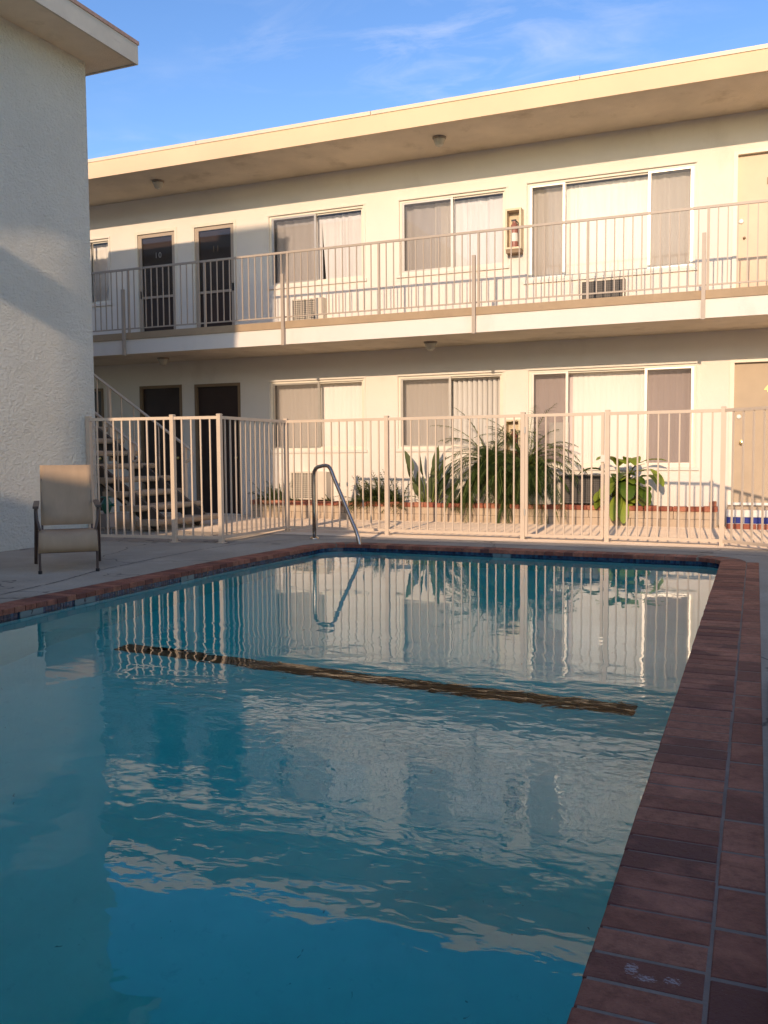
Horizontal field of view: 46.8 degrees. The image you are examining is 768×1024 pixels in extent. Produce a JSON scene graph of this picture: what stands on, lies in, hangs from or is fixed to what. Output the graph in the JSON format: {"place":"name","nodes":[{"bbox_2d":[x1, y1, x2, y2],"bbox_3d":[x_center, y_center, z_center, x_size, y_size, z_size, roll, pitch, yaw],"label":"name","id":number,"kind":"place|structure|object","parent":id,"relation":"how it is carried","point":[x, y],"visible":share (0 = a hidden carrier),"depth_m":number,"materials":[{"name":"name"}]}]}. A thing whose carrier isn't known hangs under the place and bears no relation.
{"place":"outdoors","nodes":[
{"label":"outdoors","id":0,"kind":"place"},
{"bbox_2d":[0,551,717,1023],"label":"water","id":1,"kind":"structure","parent":0,"point":[348,787],"depth_m":3.05,"materials":[{"name":"blue liquid"}]},
{"bbox_2d":[0,528,767,959],"bbox_3d":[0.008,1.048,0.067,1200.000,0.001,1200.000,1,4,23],"label":"ground","id":2,"kind":"structure","parent":0,"point":[18,568],"depth_m":9.27,"materials":[{"name":"concrete"}]},
{"bbox_2d":[32,465,100,573],"bbox_3d":[-3.019,0.049,8.456,0.634,0.988,0.890,-2,4,-20],"label":"patio chair","id":3,"kind":"object","parent":2,"relation":"on","point":[65,494],"visible":1,"depth_m":8.57,"materials":[{"name":"beige fabric"}]},
{"bbox_2d":[0,0,138,551],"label":"stucco wing","id":4,"kind":"structure","parent":2,"relation":"on","point":[54,54],"depth_m":10.36,"materials":[{"name":"white paint"}]},
{"bbox_2d":[100,496,114,533],"bbox_3d":[-3.673,0.059,11.763,0.260,0.528,0.155,1,4,23],"label":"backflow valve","id":5,"kind":"object","parent":2,"relation":"on","point":[103,517],"visible":0.76,"depth_m":11.71,"materials":[{"name":"green paint"}]},
{"bbox_2d":[0,547,718,620],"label":"pool basin","id":6,"kind":"object","parent":2,"relation":"in","point":[54,606],"visible":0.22,"depth_m":9.21,"materials":[{"name":"tile"}]},
{"bbox_2d":[19,607,42,616],"bbox_3d":[-2.547,0.748,6.402,0.026,0.093,0.220,1,4,23],"label":"depth marker","id":7,"kind":"object","parent":6,"relation":"attached to","point":[30,612],"visible":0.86,"depth_m":6.38,"materials":[{"name":"tile"}]},
{"bbox_2d":[74,596,94,604],"bbox_3d":[-2.335,0.714,6.909,0.026,0.093,0.220,1,4,23],"label":"depth marker","id":8,"kind":"object","parent":6,"relation":"attached to","point":[83,600],"visible":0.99,"depth_m":6.89,"materials":[{"name":"tile"}]},
{"bbox_2d":[180,574,193,580],"bbox_3d":[-1.813,0.630,8.151,0.026,0.093,0.200,1,4,23],"label":"depth marker","id":9,"kind":"object","parent":6,"relation":"attached to","point":[186,577],"visible":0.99,"depth_m":8.13,"materials":[{"name":"tile"}]},
{"bbox_2d":[0,542,767,1023],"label":"pool coping","id":10,"kind":"object","parent":6,"relation":"on","point":[682,934],"visible":0.98,"depth_m":2.39,"materials":[{"name":"brick"}]},
{"bbox_2d":[310,464,360,543],"bbox_3d":[-0.583,0.158,10.874,0.124,1.499,1.015,-4,5,-42],"label":"pool handrail","id":11,"kind":"object","parent":10,"relation":"attached to","point":[341,495],"visible":0.94,"depth_m":10.91,"materials":[{"name":"silver metal"}]},
{"bbox_2d":[493,553,510,557],"bbox_3d":[1.298,0.505,9.750,0.200,0.093,0.040,1,4,23],"label":"depth marker","id":12,"kind":"object","parent":6,"relation":"attached to","point":[500,555],"visible":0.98,"depth_m":9.74,"materials":[{"name":"tile"}]},
{"bbox_2d":[0,539,759,594],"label":"deck joint","id":13,"kind":"object","parent":2,"relation":"on","point":[278,540],"visible":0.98,"depth_m":9.41,"materials":[{"name":"grey concrete"}]},
{"bbox_2d":[85,406,767,546],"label":"pool fence","id":14,"kind":"object","parent":2,"relation":"on","point":[285,422],"visible":0.99,"depth_m":10.95,"materials":[{"name":"beige metal"}]},
{"bbox_2d":[524,412,604,538],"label":"fence gate","id":15,"kind":"structure","parent":14,"relation":"attached to","point":[602,461],"depth_m":10.64,"materials":[{"name":"beige metal"}]},
{"bbox_2d":[88,43,767,525],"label":"apartment building","id":16,"kind":"structure","parent":2,"relation":"on","point":[382,231],"depth_m":13.69,"materials":[{"name":"beige paint"}]},
{"bbox_2d":[94,388,105,510],"bbox_3d":[-5.738,-1.193,17.119,0.950,2.330,0.097,1,4,23],"label":"door","id":17,"kind":"structure","parent":16,"relation":"in","point":[100,391],"depth_m":16.95,"materials":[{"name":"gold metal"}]},
{"bbox_2d":[90,236,112,306],"bbox_3d":[-5.523,-4.526,16.867,1.020,1.270,0.245,1,4,23],"label":"window","id":18,"kind":"structure","parent":16,"relation":"in","point":[100,254],"depth_m":16.87,"materials":[{"name":"glass"}]},
{"bbox_2d":[134,227,178,331],"bbox_3d":[-4.134,-4.101,16.255,0.930,2.080,0.105,1,4,23],"label":"door","id":19,"kind":"structure","parent":16,"relation":"in","point":[159,246],"depth_m":16.26,"materials":[{"name":"paint"}]},
{"bbox_2d":[152,179,163,188],"bbox_3d":[-3.859,-5.584,15.156,0.210,0.134,0.210,1,4,23],"label":"ceiling light","id":20,"kind":"object","parent":16,"relation":"attached to","point":[157,183],"visible":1,"depth_m":15.10,"materials":[{"name":"white glass"}]},
{"bbox_2d":[139,385,181,511],"bbox_3d":[-4.088,-1.163,16.427,0.938,2.335,0.097,1,4,23],"label":"door","id":21,"kind":"structure","parent":16,"relation":"in","point":[162,400],"depth_m":16.42,"materials":[{"name":"black metal"}]},
{"bbox_2d":[157,357,168,365],"bbox_3d":[-3.854,-2.623,15.495,0.210,0.134,0.210,1,4,23],"label":"ceiling light","id":22,"kind":"object","parent":16,"relation":"attached to","point":[163,361],"visible":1,"depth_m":15.43,"materials":[{"name":"white glass"}]},
{"bbox_2d":[191,219,237,327],"bbox_3d":[-2.986,-4.081,15.775,0.928,2.085,0.105,1,4,23],"label":"door","id":23,"kind":"structure","parent":16,"relation":"in","point":[212,240],"depth_m":15.78,"materials":[{"name":"paint"}]},
{"bbox_2d":[194,382,240,513],"bbox_3d":[-2.957,-1.136,15.954,0.960,2.325,0.097,1,4,23],"label":"door","id":24,"kind":"structure","parent":16,"relation":"in","point":[219,398],"depth_m":15.97,"materials":[{"name":"black metal"}]},
{"bbox_2d":[292,297,326,320],"bbox_3d":[-1.258,-3.393,14.972,0.590,0.390,0.139,1,4,23],"label":"air conditioner","id":25,"kind":"object","parent":16,"relation":"attached to","point":[305,306],"visible":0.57,"depth_m":14.91,"materials":[{"name":"beige metal"}]},
{"bbox_2d":[290,472,333,499],"bbox_3d":[-1.223,-0.451,15.079,0.680,0.465,0.279,1,4,23],"label":"air conditioner","id":26,"kind":"object","parent":16,"relation":"attached to","point":[319,484],"visible":0.74,"depth_m":14.97,"materials":[{"name":"beige metal"}]},
{"bbox_2d":[267,203,366,289],"bbox_3d":[-1.114,-4.457,15.022,1.880,1.265,0.250,1,4,23],"label":"window","id":27,"kind":"structure","parent":16,"relation":"in","point":[344,229],"depth_m":15.06,"materials":[{"name":"glass"}]},
{"bbox_2d":[268,376,367,452],"bbox_3d":[-1.108,-1.649,15.226,1.895,1.265,0.283,1,4,23],"label":"window","id":28,"kind":"structure","parent":16,"relation":"in","point":[337,397],"depth_m":15.27,"materials":[{"name":"glass"}]},
{"bbox_2d":[424,341,436,350],"bbox_3d":[0.711,-2.531,13.550,0.210,0.134,0.210,1,4,23],"label":"ceiling light","id":29,"kind":"object","parent":16,"relation":"attached to","point":[430,345],"visible":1,"depth_m":13.49,"materials":[{"name":"white glass"}]},
{"bbox_2d":[432,135,445,146],"bbox_3d":[0.822,-5.491,13.169,0.210,0.134,0.210,1,4,23],"label":"ceiling light","id":30,"kind":"object","parent":16,"relation":"attached to","point":[439,140],"visible":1,"depth_m":13.11,"materials":[{"name":"white glass"}]},
{"bbox_2d":[396,370,504,451],"bbox_3d":[1.094,-1.607,14.307,1.867,1.257,0.289,1,4,23],"label":"window","id":31,"kind":"structure","parent":16,"relation":"in","point":[477,392],"depth_m":14.37,"materials":[{"name":"glass"}]},
{"bbox_2d":[396,185,508,277],"bbox_3d":[1.105,-4.409,14.095,1.870,1.255,0.255,1,4,23],"label":"window","id":32,"kind":"structure","parent":16,"relation":"in","point":[453,216],"depth_m":14.15,"materials":[{"name":"glass"}]},
{"bbox_2d":[506,419,519,460],"bbox_3d":[2.007,-1.100,13.738,0.250,0.655,0.169,1,4,23],"label":"extinguisher cabinet","id":33,"kind":"object","parent":16,"relation":"attached to","point":[509,427],"visible":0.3,"depth_m":13.70,"materials":[{"name":"yellow paint"}]},
{"bbox_2d":[505,207,523,254],"bbox_3d":[1.989,-4.276,13.532,0.248,0.660,0.169,1,4,23],"label":"extinguisher cabinet","id":34,"kind":"object","parent":16,"relation":"attached to","point":[514,216],"visible":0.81,"depth_m":13.49,"materials":[{"name":"yellow paint"}]},
{"bbox_2d":[560,474,604,502],"bbox_3d":[2.985,-0.351,13.351,0.620,0.425,0.219,1,4,23],"label":"air conditioner","id":35,"kind":"object","parent":16,"relation":"attached to","point":[596,482],"visible":0.54,"depth_m":13.26,"materials":[{"name":"grey metal"}]},
{"bbox_2d":[580,277,625,298],"bbox_3d":[3.229,-3.254,13.085,0.630,0.330,0.159,1,4,23],"label":"air conditioner","id":36,"kind":"object","parent":16,"relation":"attached to","point":[609,285],"visible":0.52,"depth_m":13.01,"materials":[{"name":"beige metal"}]},
{"bbox_2d":[523,160,698,283],"bbox_3d":[3.343,-4.240,13.161,2.535,1.535,0.245,1,4,23],"label":"window","id":37,"kind":"structure","parent":16,"relation":"in","point":[651,193],"depth_m":13.20,"materials":[{"name":"glass"}]},
{"bbox_2d":[527,361,698,469],"bbox_3d":[3.407,-1.412,13.345,2.545,1.563,0.283,1,4,23],"label":"window","id":38,"kind":"structure","parent":16,"relation":"in","point":[655,386],"depth_m":13.37,"materials":[{"name":"glass"}]},
{"bbox_2d":[727,358,767,504],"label":"door","id":39,"kind":"structure","parent":16,"relation":"in","point":[748,378],"depth_m":12.55,"materials":[{"name":"paint"}]},
{"bbox_2d":[731,148,767,287],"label":"door","id":40,"kind":"structure","parent":16,"relation":"in","point":[750,169],"depth_m":12.37,"materials":[{"name":"paint"}]},
{"bbox_2d":[100,512,767,549],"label":"walkway","id":41,"kind":"structure","parent":2,"relation":"on","point":[683,532],"depth_m":12.02,"materials":[{"name":"concrete"}]},
{"bbox_2d":[94,374,217,530],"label":"staircase","id":42,"kind":"structure","parent":41,"relation":"on","point":[152,490],"depth_m":13.34,"materials":[{"name":"concrete"}]},
{"bbox_2d":[252,500,717,527],"bbox_3d":[1.254,-0.040,13.963,7.497,0.370,0.468,1,4,23],"label":"brick planter","id":43,"kind":"object","parent":41,"relation":"on","point":[683,516],"visible":0.58,"depth_m":13.51,"materials":[{"name":"brick"}]},
{"bbox_2d":[248,480,300,510],"bbox_3d":[-1.881,-0.297,15.149,1.186,0.576,0.738,1,4,23],"label":"fern shrub","id":44,"kind":"object","parent":43,"relation":"in","point":[276,493],"visible":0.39,"depth_m":15.21,"materials":[{"name":"green plant"}]},
{"bbox_2d":[333,471,425,513],"bbox_3d":[-0.099,-0.327,14.405,1.614,0.734,0.954,1,4,23],"label":"fern shrub","id":45,"kind":"object","parent":43,"relation":"in","point":[374,495],"visible":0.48,"depth_m":14.35,"materials":[{"name":"green plant"}]},
{"bbox_2d":[404,445,456,502],"bbox_3d":[0.745,-0.567,14.094,0.856,0.986,0.240,1,4,17],"label":"spear leaf plant","id":46,"kind":"object","parent":43,"relation":"on","point":[415,484],"visible":0.7,"depth_m":14.14,"materials":[{"name":"green plant"}]},
{"bbox_2d":[443,487,479,512],"bbox_3d":[1.218,-0.195,13.943,0.636,0.414,0.553,0,4,8],"label":"plant","id":47,"kind":"object","parent":43,"relation":"in","point":[455,499],"visible":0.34,"depth_m":13.85,"materials":[{"name":"green plant"}]},
{"bbox_2d":[430,403,587,524],"bbox_3d":[1.815,-0.613,13.343,2.387,1.995,1.255,1,4,23],"label":"pygmy palm","id":48,"kind":"object","parent":43,"relation":"in","point":[509,474],"visible":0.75,"depth_m":13.33,"materials":[{"name":"green plant"}]},
{"bbox_2d":[578,456,665,523],"bbox_3d":[3.429,-0.327,12.820,1.243,0.962,0.454,1,4,23],"label":"broad leaf plant","id":49,"kind":"object","parent":43,"relation":"in","point":[642,494],"visible":0.75,"depth_m":12.73,"materials":[{"name":"green plant"}]},
{"bbox_2d":[726,505,767,529],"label":"step","id":50,"kind":"structure","parent":41,"relation":"on","point":[747,517],"depth_m":12.10,"materials":[{"name":"white ceramic"}]},
{"bbox_2d":[77,0,767,158],"label":"sky","id":51,"kind":"structure","parent":0,"point":[205,69],"materials":[{"name":"blue"}]}
]}

